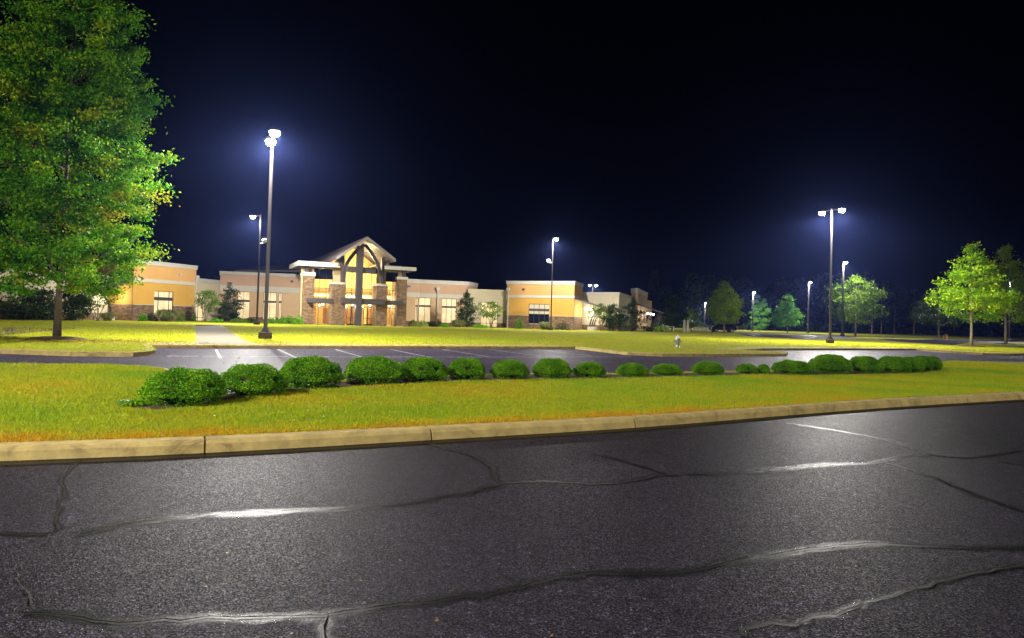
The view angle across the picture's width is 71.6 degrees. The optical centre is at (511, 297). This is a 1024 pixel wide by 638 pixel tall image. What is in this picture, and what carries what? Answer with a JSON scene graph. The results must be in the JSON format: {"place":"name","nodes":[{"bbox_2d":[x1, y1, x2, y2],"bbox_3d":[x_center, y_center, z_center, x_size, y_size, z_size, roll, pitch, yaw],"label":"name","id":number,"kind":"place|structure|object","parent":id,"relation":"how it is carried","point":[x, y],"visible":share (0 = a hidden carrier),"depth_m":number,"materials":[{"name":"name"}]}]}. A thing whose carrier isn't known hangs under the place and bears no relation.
{"place":"outdoors","nodes":[
{"label":"outdoors","id":0,"kind":"place"},
{"bbox_2d":[99,312,116,320],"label":"fountain grass","id":1,"kind":"object","parent":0,"point":[107,316],"depth_m":83.47,"materials":[{"name":"green plant"}]},
{"bbox_2d":[0,325,221,326],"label":"pavement","id":2,"kind":"structure","parent":0,"point":[115,326],"depth_m":58.85,"materials":[{"name":"concrete"}]},
{"bbox_2d":[151,309,182,321],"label":"fountain grass","id":3,"kind":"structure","parent":0,"point":[166,315],"depth_m":90.22,"materials":[{"name":"green plant"}]},
{"bbox_2d":[448,319,466,326],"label":"fountain grass","id":4,"kind":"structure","parent":0,"point":[457,323],"depth_m":110.28,"materials":[{"name":"green plant"}]},
{"bbox_2d":[0,399,1023,637],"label":"road","id":5,"kind":"structure","parent":0,"point":[170,567],"depth_m":5.42,"materials":[{"name":"grey asphalt"}]},
{"bbox_2d":[0,532,53,536],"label":"crack seal","id":6,"kind":"object","parent":5,"relation":"on","point":[12,534],"visible":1,"depth_m":5.11,"materials":[{"name":"black"}]},
{"bbox_2d":[16,534,49,603],"bbox_3d":[-3.037,1.692,4.483,0.119,0.001,1.377,3,-2,-29],"label":"crack","id":7,"kind":"object","parent":5,"relation":"on","point":[25,571],"visible":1,"depth_m":4.30,"materials":[{"name":"black asphalt"}]},
{"bbox_2d":[54,460,79,530],"bbox_3d":[-4.050,1.728,6.413,0.182,0.001,2.776,2,-2,-28],"label":"crack seal","id":8,"kind":"object","parent":5,"relation":"on","point":[65,493],"visible":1,"depth_m":6.11,"materials":[{"name":"black asphalt"}]},
{"bbox_2d":[72,484,506,536],"bbox_3d":[-1.609,1.786,6.050,3.708,0.001,0.538,2,-2,-29],"label":"crack seal","id":9,"kind":"object","parent":5,"relation":"on","point":[223,514],"visible":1,"depth_m":5.84,"materials":[{"name":"black"}]},
{"bbox_2d":[75,485,498,534],"bbox_3d":[-1.602,1.780,6.032,3.596,0.001,0.335,2,-2,-29],"label":"crack","id":10,"kind":"object","parent":9,"relation":"on","point":[287,510],"visible":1,"depth_m":5.92,"materials":[{"name":"black asphalt"}]},
{"bbox_2d":[316,616,336,637],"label":"crack seal","id":11,"kind":"object","parent":5,"relation":"on","point":[329,625],"visible":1,"depth_m":3.74,"materials":[{"name":"black"}]},
{"bbox_2d":[23,555,742,629],"bbox_3d":[-0.403,1.763,4.235,4.505,0.001,0.561,2,-2,-16],"label":"crack seal","id":12,"kind":"object","parent":5,"relation":"on","point":[305,616],"visible":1,"depth_m":3.94,"materials":[{"name":"black"}]},
{"bbox_2d":[24,556,746,622],"bbox_3d":[-0.420,1.756,4.239,4.460,0.001,0.387,2,-2,-16],"label":"crack","id":13,"kind":"object","parent":12,"relation":"on","point":[352,609],"visible":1,"depth_m":3.89,"materials":[{"name":"black asphalt"}]},
{"bbox_2d":[425,443,499,481],"bbox_3d":[-0.498,1.882,8.293,0.413,0.001,2.341,2,-2,-26],"label":"crack seal","id":14,"kind":"object","parent":5,"relation":"on","point":[492,471],"visible":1,"depth_m":8.11,"materials":[{"name":"black asphalt"}]},
{"bbox_2d":[0,400,1023,466],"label":"gutter band","id":15,"kind":"object","parent":5,"relation":"on","point":[60,461],"visible":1,"depth_m":9.31,"materials":[{"name":"black"}]},
{"bbox_2d":[0,391,1023,460],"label":"kerb","id":16,"kind":"structure","parent":5,"relation":"on","point":[42,450],"depth_m":9.44,"materials":[{"name":"concrete"}]},
{"bbox_2d":[501,473,680,484],"bbox_3d":[0.895,1.891,7.337,2.064,0.001,0.452,2,-2,-18],"label":"crack seal","id":17,"kind":"object","parent":5,"relation":"on","point":[559,481],"visible":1,"depth_m":7.25,"materials":[{"name":"black"}]},
{"bbox_2d":[593,453,668,473],"bbox_3d":[1.373,1.931,8.292,0.168,0.001,1.309,3,-2,-31],"label":"crack seal","id":18,"kind":"object","parent":5,"relation":"on","point":[632,464],"visible":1,"depth_m":8.24,"materials":[{"name":"black asphalt"}]},
{"bbox_2d":[684,453,930,475],"bbox_3d":[3.716,2.002,8.502,3.997,0.001,0.458,2,-2,-25],"label":"crack seal","id":19,"kind":"object","parent":5,"relation":"on","point":[816,465],"visible":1,"depth_m":8.39,"materials":[{"name":"black asphalt"}]},
{"bbox_2d":[786,423,929,453],"bbox_3d":[5.279,2.113,10.836,0.599,0.001,2.879,2,-2,-18],"label":"crack seal","id":20,"kind":"object","parent":5,"relation":"on","point":[909,447],"visible":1,"depth_m":10.58,"materials":[{"name":"black"}]},
{"bbox_2d":[726,540,1023,563],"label":"crack seal","id":21,"kind":"object","parent":5,"relation":"on","point":[764,556],"visible":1,"depth_m":5.36,"materials":[{"name":"black"}]},
{"bbox_2d":[731,542,1023,560],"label":"crack","id":22,"kind":"object","parent":21,"relation":"on","point":[859,543],"visible":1,"depth_m":5.38,"materials":[{"name":"black asphalt"}]},
{"bbox_2d":[738,564,1023,635],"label":"crack seal","id":23,"kind":"object","parent":5,"relation":"on","point":[841,614],"visible":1,"depth_m":4.25,"materials":[{"name":"black"}]},
{"bbox_2d":[744,565,1016,634],"bbox_3d":[2.592,1.845,4.496,3.094,0.001,0.113,2,-2,-27],"label":"crack","id":24,"kind":"object","parent":23,"relation":"on","point":[932,584],"visible":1,"depth_m":4.22,"materials":[{"name":"black asphalt"}]},
{"bbox_2d":[886,463,1023,511],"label":"crack seal","id":25,"kind":"object","parent":5,"relation":"on","point":[963,490],"visible":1,"depth_m":7.51,"materials":[{"name":"black asphalt"}]},
{"bbox_2d":[927,450,1023,457],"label":"crack seal","id":26,"kind":"object","parent":5,"relation":"on","point":[978,456],"visible":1,"depth_m":9.37,"materials":[{"name":"black"}]},
{"bbox_2d":[0,348,1023,394],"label":"parking lot","id":27,"kind":"structure","parent":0,"point":[186,359],"depth_m":29.96,"materials":[{"name":"grey asphalt"}]},
{"bbox_2d":[0,345,154,356],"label":"island kerb","id":28,"kind":"structure","parent":27,"relation":"on","point":[73,353],"depth_m":24.12,"materials":[{"name":"concrete"}]},
{"bbox_2d":[146,342,574,348],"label":"lawn kerb","id":29,"kind":"structure","parent":27,"relation":"on","point":[320,346],"depth_m":34.74,"materials":[{"name":"concrete"}]},
{"bbox_2d":[575,347,787,356],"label":"curb","id":30,"kind":"structure","parent":27,"relation":"on","point":[684,354],"depth_m":36.57,"materials":[{"name":"concrete"}]},
{"bbox_2d":[718,347,1023,355],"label":"kerb","id":31,"kind":"structure","parent":27,"relation":"on","point":[885,348],"depth_m":51.54,"materials":[{"name":"concrete"}]},
{"bbox_2d":[0,319,1023,353],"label":"lawn","id":32,"kind":"structure","parent":0,"point":[870,339],"depth_m":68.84,"materials":[{"name":"green plant"}]},
{"bbox_2d":[0,290,63,319],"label":"dark bush","id":33,"kind":"object","parent":32,"relation":"on","point":[15,308],"visible":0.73,"depth_m":74.80,"materials":[{"name":"green plant"}]},
{"bbox_2d":[0,327,74,334],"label":"drive","id":34,"kind":"structure","parent":32,"relation":"on","point":[15,330],"depth_m":44.17,"materials":[{"name":"concrete"}]},
{"bbox_2d":[16,287,76,319],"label":"dark bush","id":35,"kind":"object","parent":32,"relation":"on","point":[44,291],"visible":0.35,"depth_m":77.61,"materials":[{"name":"green plant"}]},
{"bbox_2d":[27,336,86,339],"bbox_3d":[-21.090,1.847,32.895,2.500,0.140,2.500,2,-2,0],"label":"mulch mound","id":36,"kind":"object","parent":32,"relation":"on","point":[56,337],"visible":0.91,"depth_m":32.32,"materials":[{"name":"brown soil"}]},
{"bbox_2d":[0,0,183,335],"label":"broad tree","id":37,"kind":"object","parent":36,"relation":"on","point":[35,216],"visible":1,"depth_m":31.98,"materials":[{"name":"green plant"}]},
{"bbox_2d":[52,291,100,320],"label":"dark bush","id":38,"kind":"object","parent":32,"relation":"on","point":[75,313],"visible":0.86,"depth_m":79.53,"materials":[{"name":"green plant"}]},
{"bbox_2d":[70,284,124,320],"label":"crape myrtle","id":39,"kind":"object","parent":32,"relation":"on","point":[99,305],"visible":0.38,"depth_m":81.77,"materials":[{"name":"green plant"}]},
{"bbox_2d":[0,336,323,346],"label":"leaf litter","id":40,"kind":"object","parent":32,"relation":"on","point":[64,340],"visible":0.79,"depth_m":31.59,"materials":[{"name":"brown plant"}]},
{"bbox_2d":[191,290,224,321],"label":"crape myrtle","id":41,"kind":"object","parent":32,"relation":"on","point":[213,303],"visible":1,"depth_m":95.83,"materials":[{"name":"green plant"}]},
{"bbox_2d":[196,325,249,343],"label":"footpath","id":42,"kind":"structure","parent":32,"relation":"on","point":[212,334],"depth_m":41.81,"materials":[{"name":"concrete"}]},
{"bbox_2d":[214,282,245,321],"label":"magnolia tree","id":43,"kind":"object","parent":32,"relation":"on","point":[227,307],"visible":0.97,"depth_m":100.58,"materials":[{"name":"green plant"}]},
{"bbox_2d":[250,214,266,324],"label":"street lamp","id":44,"kind":"object","parent":32,"relation":"on","point":[256,321],"visible":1,"depth_m":84.90,"materials":[{"name":"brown metal"}]},
{"bbox_2d":[258,128,279,338],"bbox_3d":[-13.843,-3.572,40.423,0.731,11.815,2.999,2,-2,-27],"label":"street lamp","id":45,"kind":"object","parent":32,"relation":"on","point":[265,333],"visible":0.99,"depth_m":40.32,"materials":[{"name":"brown metal"}]},
{"bbox_2d":[0,236,663,330],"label":"church building","id":46,"kind":"structure","parent":32,"relation":"on","point":[362,281],"depth_m":107.61,"materials":[{"name":"stone"}]},
{"bbox_2d":[154,291,172,312],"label":"window","id":47,"kind":"structure","parent":46,"relation":"in","point":[162,299],"depth_m":95.25,"materials":[{"name":"beige glass"}]},
{"bbox_2d":[196,293,204,320],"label":"glass door","id":48,"kind":"structure","parent":46,"relation":"in","point":[199,314],"depth_m":103.20,"materials":[{"name":"beige glass"}]},
{"bbox_2d":[237,292,249,318],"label":"window","id":49,"kind":"structure","parent":46,"relation":"in","point":[244,313],"depth_m":107.97,"materials":[{"name":"beige glass"}]},
{"bbox_2d":[263,292,276,319],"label":"window","id":50,"kind":"structure","parent":46,"relation":"in","point":[272,296],"depth_m":108.90,"materials":[{"name":"beige glass"}]},
{"bbox_2d":[278,293,281,319],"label":"window","id":51,"kind":"structure","parent":46,"relation":"in","point":[280,294],"depth_m":109.19,"materials":[{"name":"beige glass"}]},
{"bbox_2d":[345,308,350,323],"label":"inner door","id":52,"kind":"structure","parent":46,"relation":"in","point":[347,310],"depth_m":107.63,"materials":[{"name":"brown wood"}]},
{"bbox_2d":[419,298,430,321],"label":"window","id":53,"kind":"structure","parent":46,"relation":"in","point":[424,303],"depth_m":116.49,"materials":[{"name":"beige glass"}]},
{"bbox_2d":[441,298,456,322],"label":"window","id":54,"kind":"structure","parent":46,"relation":"in","point":[448,309],"depth_m":117.95,"materials":[{"name":"beige glass"}]},
{"bbox_2d":[481,302,497,326],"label":"glass door","id":55,"kind":"structure","parent":46,"relation":"in","point":[485,321],"depth_m":119.39,"materials":[{"name":"beige glass"}]},
{"bbox_2d":[528,304,548,324],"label":"window","id":56,"kind":"structure","parent":46,"relation":"in","point":[538,313],"depth_m":116.40,"materials":[{"name":"beige glass"}]},
{"bbox_2d":[453,292,480,326],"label":"magnolia tree","id":57,"kind":"object","parent":32,"relation":"on","point":[461,314],"visible":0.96,"depth_m":112.67,"materials":[{"name":"green plant"}]},
{"bbox_2d":[475,301,508,327],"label":"crape myrtle","id":58,"kind":"object","parent":32,"relation":"on","point":[493,306],"visible":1,"depth_m":112.36,"materials":[{"name":"green plant"}]},
{"bbox_2d":[547,237,558,329],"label":"street lamp","id":59,"kind":"object","parent":32,"relation":"on","point":[551,327],"visible":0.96,"depth_m":105.94,"materials":[{"name":"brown metal"}]},
{"bbox_2d":[585,303,618,330],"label":"crape myrtle","id":60,"kind":"object","parent":32,"relation":"on","point":[594,310],"visible":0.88,"depth_m":112.65,"materials":[{"name":"green plant"}]},
{"bbox_2d":[597,303,625,330],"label":"magnolia tree","id":61,"kind":"object","parent":32,"relation":"on","point":[613,322],"visible":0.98,"depth_m":111.50,"materials":[{"name":"green plant"}]},
{"bbox_2d":[204,269,1023,336],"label":"woods","id":62,"kind":"object","parent":32,"relation":"on","point":[699,296],"visible":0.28,"depth_m":260.25,"materials":[{"name":"green plant"}]},
{"bbox_2d":[619,300,651,330],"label":"magnolia tree","id":63,"kind":"object","parent":32,"relation":"on","point":[633,314],"visible":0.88,"depth_m":117.34,"materials":[{"name":"green plant"}]},
{"bbox_2d":[658,293,686,330],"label":"broad tree","id":64,"kind":"object","parent":32,"relation":"on","point":[676,319],"visible":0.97,"depth_m":141.33,"materials":[{"name":"green plant"}]},
{"bbox_2d":[684,308,698,330],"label":"broad tree","id":65,"kind":"object","parent":32,"relation":"on","point":[693,316],"visible":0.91,"depth_m":159.09,"materials":[{"name":"green plant"}]},
{"bbox_2d":[708,323,736,332],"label":"parked car","id":66,"kind":"object","parent":32,"relation":"on","point":[731,328],"visible":0.92,"depth_m":136.14,"materials":[{"name":"black paint"}]},
{"bbox_2d":[702,281,746,331],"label":"oak tree","id":67,"kind":"object","parent":32,"relation":"on","point":[731,306],"visible":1,"depth_m":134.90,"materials":[{"name":"green plant"}]},
{"bbox_2d":[748,295,771,330],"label":"columnar tree","id":68,"kind":"object","parent":32,"relation":"on","point":[763,320],"visible":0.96,"depth_m":211.31,"materials":[{"name":"green plant"}]},
{"bbox_2d":[769,294,807,332],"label":"broad tree","id":69,"kind":"object","parent":32,"relation":"on","point":[778,318],"visible":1,"depth_m":172.30,"materials":[{"name":"green plant"}]},
{"bbox_2d":[736,333,852,339],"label":"drive","id":70,"kind":"structure","parent":32,"relation":"on","point":[813,337],"depth_m":109.56,"materials":[{"name":"asphalt"}]},
{"bbox_2d":[840,261,847,335],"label":"street lamp","id":71,"kind":"object","parent":70,"relation":"on","point":[842,318],"visible":0.94,"depth_m":127.96,"materials":[{"name":"grey metal"}]},
{"bbox_2d":[818,207,845,342],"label":"street lamp","id":72,"kind":"object","parent":32,"relation":"on","point":[829,339],"visible":0.98,"depth_m":68.16,"materials":[{"name":"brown metal"}]},
{"bbox_2d":[654,317,1023,336],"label":"undergrowth","id":73,"kind":"object","parent":32,"relation":"on","point":[920,328],"visible":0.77,"depth_m":235.10,"materials":[{"name":"green plant"}]},
{"bbox_2d":[818,274,891,335],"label":"broad tree","id":74,"kind":"object","parent":32,"relation":"on","point":[867,297],"visible":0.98,"depth_m":129.28,"materials":[{"name":"green plant"}]},
{"bbox_2d":[857,291,885,333],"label":"woodland tree","id":75,"kind":"object","parent":32,"relation":"on","point":[878,317],"visible":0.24,"depth_m":204.24,"materials":[{"name":"green plant"}]},
{"bbox_2d":[873,287,899,333],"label":"woodland tree","id":76,"kind":"object","parent":32,"relation":"on","point":[891,305],"visible":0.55,"depth_m":214.33,"materials":[{"name":"green plant"}]},
{"bbox_2d":[880,289,906,333],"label":"woodland tree","id":77,"kind":"object","parent":32,"relation":"on","point":[898,319],"visible":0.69,"depth_m":219.70,"materials":[{"name":"green plant"}]},
{"bbox_2d":[898,289,927,334],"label":"woodland tree","id":78,"kind":"object","parent":32,"relation":"on","point":[909,303],"visible":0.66,"depth_m":212.32,"materials":[{"name":"green plant"}]},
{"bbox_2d":[909,284,969,338],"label":"broad tree","id":79,"kind":"object","parent":32,"relation":"on","point":[952,319],"visible":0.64,"depth_m":119.57,"materials":[{"name":"green plant"}]},
{"bbox_2d":[878,339,1023,344],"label":"side drive","id":80,"kind":"structure","parent":32,"relation":"on","point":[946,342],"depth_m":101.89,"materials":[{"name":"asphalt"}]},
{"bbox_2d":[924,241,1022,344],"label":"maple tree","id":81,"kind":"object","parent":32,"relation":"on","point":[991,303],"visible":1,"depth_m":71.50,"materials":[{"name":"green plant"}]},
{"bbox_2d":[973,243,1023,342],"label":"broad tree","id":82,"kind":"object","parent":32,"relation":"on","point":[1004,251],"visible":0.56,"depth_m":92.45,"materials":[{"name":"green plant"}]},
{"bbox_2d":[0,360,1023,442],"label":"lawn strip","id":83,"kind":"object","parent":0,"point":[196,416],"visible":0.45,"depth_m":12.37,"materials":[{"name":"plant"}]},
{"bbox_2d":[117,370,938,409],"bbox_3d":[4.457,2.212,19.862,27.600,0.001,3.629,3,-2,-36],"label":"mulch bed","id":84,"kind":"object","parent":83,"relation":"on","point":[342,384],"visible":0.47,"depth_m":17.41,"materials":[{"name":"brown soil"}]},
{"bbox_2d":[112,399,149,405],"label":"weed tuft","id":85,"kind":"object","parent":84,"relation":"on","point":[132,402],"visible":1,"depth_m":10.92,"materials":[{"name":"green plant"}]},
{"bbox_2d":[137,366,227,406],"bbox_3d":[-5.303,1.736,11.465,1.298,1.240,1.306,2,-2,0],"label":"clipped shrub","id":86,"kind":"object","parent":84,"relation":"on","point":[179,385],"visible":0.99,"depth_m":11.13,"materials":[{"name":"green plant"}]},
{"bbox_2d":[219,363,289,397],"bbox_3d":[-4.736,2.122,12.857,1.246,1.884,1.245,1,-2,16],"label":"clipped shrub","id":87,"kind":"object","parent":84,"relation":"on","point":[255,379],"visible":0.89,"depth_m":12.56,"materials":[{"name":"green plant"}]},
{"bbox_2d":[279,355,344,388],"bbox_3d":[-4.149,1.829,14.604,1.313,1.314,1.374,1,-2,31],"label":"clipped shrub","id":88,"kind":"object","parent":84,"relation":"on","point":[310,371],"visible":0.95,"depth_m":14.26,"materials":[{"name":"green plant"}]},
{"bbox_2d":[343,355,406,383],"bbox_3d":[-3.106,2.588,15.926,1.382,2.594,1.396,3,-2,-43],"label":"clipped shrub","id":89,"kind":"object","parent":84,"relation":"on","point":[376,369],"visible":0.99,"depth_m":15.58,"materials":[{"name":"green plant"}]},
{"bbox_2d":[400,356,448,381],"bbox_3d":[-2.121,1.980,16.753,1.234,1.190,1.227,2,-2,-28],"label":"clipped shrub","id":90,"kind":"object","parent":84,"relation":"on","point":[425,368],"visible":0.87,"depth_m":16.41,"materials":[{"name":"green plant"}]},
{"bbox_2d":[447,357,485,379],"bbox_3d":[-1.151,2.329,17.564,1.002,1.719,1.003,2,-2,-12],"label":"clipped shrub","id":91,"kind":"object","parent":84,"relation":"on","point":[465,368],"visible":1,"depth_m":17.30,"materials":[{"name":"green plant"}]},
{"bbox_2d":[489,359,529,378],"bbox_3d":[-0.057,2.043,18.069,1.059,0.985,1.012,1,-2,3],"label":"clipped shrub","id":92,"kind":"object","parent":84,"relation":"on","point":[510,368],"visible":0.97,"depth_m":17.80,"materials":[{"name":"green plant"}]},
{"bbox_2d":[532,358,572,377],"bbox_3d":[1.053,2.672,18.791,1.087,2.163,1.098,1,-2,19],"label":"clipped shrub","id":93,"kind":"object","parent":84,"relation":"on","point":[549,367],"visible":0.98,"depth_m":18.52,"materials":[{"name":"green plant"}]},
{"bbox_2d":[572,361,605,376],"bbox_3d":[2.108,2.161,19.273,0.911,0.868,0.905,0,-2,34],"label":"clipped shrub","id":94,"kind":"object","parent":84,"relation":"on","point":[590,369],"visible":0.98,"depth_m":19.03,"materials":[{"name":"green plant"}]},
{"bbox_2d":[615,362,649,376],"bbox_3d":[3.359,2.423,19.871,0.913,1.216,0.912,3,-2,-40],"label":"clipped shrub","id":95,"kind":"object","parent":84,"relation":"on","point":[632,369],"visible":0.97,"depth_m":19.63,"materials":[{"name":"green plant"}]},
{"bbox_2d":[650,363,682,375],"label":"clipped shrub","id":96,"kind":"object","parent":84,"relation":"on","point":[666,369],"visible":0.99,"depth_m":20.41,"materials":[{"name":"green plant"}]},
{"bbox_2d":[690,361,724,374],"bbox_3d":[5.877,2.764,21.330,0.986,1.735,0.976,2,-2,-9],"label":"clipped shrub","id":97,"kind":"object","parent":84,"relation":"on","point":[707,367],"visible":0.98,"depth_m":21.10,"materials":[{"name":"green plant"}]},
{"bbox_2d":[736,363,758,373],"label":"clipped shrub","id":98,"kind":"object","parent":84,"relation":"on","point":[746,368],"visible":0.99,"depth_m":22.03,"materials":[{"name":"green plant"}]},
{"bbox_2d":[757,364,769,373],"bbox_3d":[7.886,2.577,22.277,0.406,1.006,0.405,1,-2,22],"label":"clipped shrub","id":99,"kind":"object","parent":84,"relation":"on","point":[763,368],"visible":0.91,"depth_m":22.17,"materials":[{"name":"green plant"}]},
{"bbox_2d":[771,359,813,374],"bbox_3d":[8.958,2.427,22.754,1.290,0.904,1.350,0,-2,37],"label":"clipped shrub","id":100,"kind":"object","parent":84,"relation":"on","point":[792,366],"visible":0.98,"depth_m":22.40,"materials":[{"name":"green plant"}]},
{"bbox_2d":[808,354,852,373],"bbox_3d":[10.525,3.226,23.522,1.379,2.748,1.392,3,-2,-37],"label":"clipped shrub","id":101,"kind":"object","parent":84,"relation":"on","point":[832,363],"visible":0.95,"depth_m":23.20,"materials":[{"name":"green plant"}]},
{"bbox_2d":[850,356,884,372],"bbox_3d":[12.056,2.588,24.227,1.165,1.240,1.157,2,-2,-22],"label":"clipped shrub","id":102,"kind":"object","parent":84,"relation":"on","point":[867,364],"visible":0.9,"depth_m":23.93,"materials":[{"name":"green plant"}]},
{"bbox_2d":[878,355,913,372],"bbox_3d":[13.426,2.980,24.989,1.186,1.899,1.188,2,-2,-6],"label":"clipped shrub","id":103,"kind":"object","parent":84,"relation":"on","point":[897,364],"visible":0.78,"depth_m":24.65,"materials":[{"name":"green plant"}]},
{"bbox_2d":[903,356,925,371],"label":"clipped shrub","id":104,"kind":"object","parent":84,"relation":"on","point":[918,364],"visible":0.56,"depth_m":25.19,"materials":[{"name":"green plant"}]},
{"bbox_2d":[915,355,933,370],"bbox_3d":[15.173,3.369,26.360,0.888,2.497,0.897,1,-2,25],"label":"clipped shrub","id":105,"kind":"object","parent":84,"relation":"on","point":[928,362],"visible":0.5,"depth_m":26.10,"materials":[{"name":"green plant"}]},
{"bbox_2d":[929,355,942,369],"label":"clipped shrub","id":106,"kind":"object","parent":84,"relation":"on","point":[938,365],"visible":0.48,"depth_m":26.64,"materials":[{"name":"green plant"}]},
{"bbox_2d":[0,0,1023,332],"label":"sky","id":107,"kind":"structure","parent":0,"point":[676,139],"materials":[{"name":"black"}]},
{"bbox_2d":[536,321,553,329],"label":"fountain grass","id":108,"kind":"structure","parent":0,"point":[544,325],"depth_m":109.25,"materials":[{"name":"green plant"}]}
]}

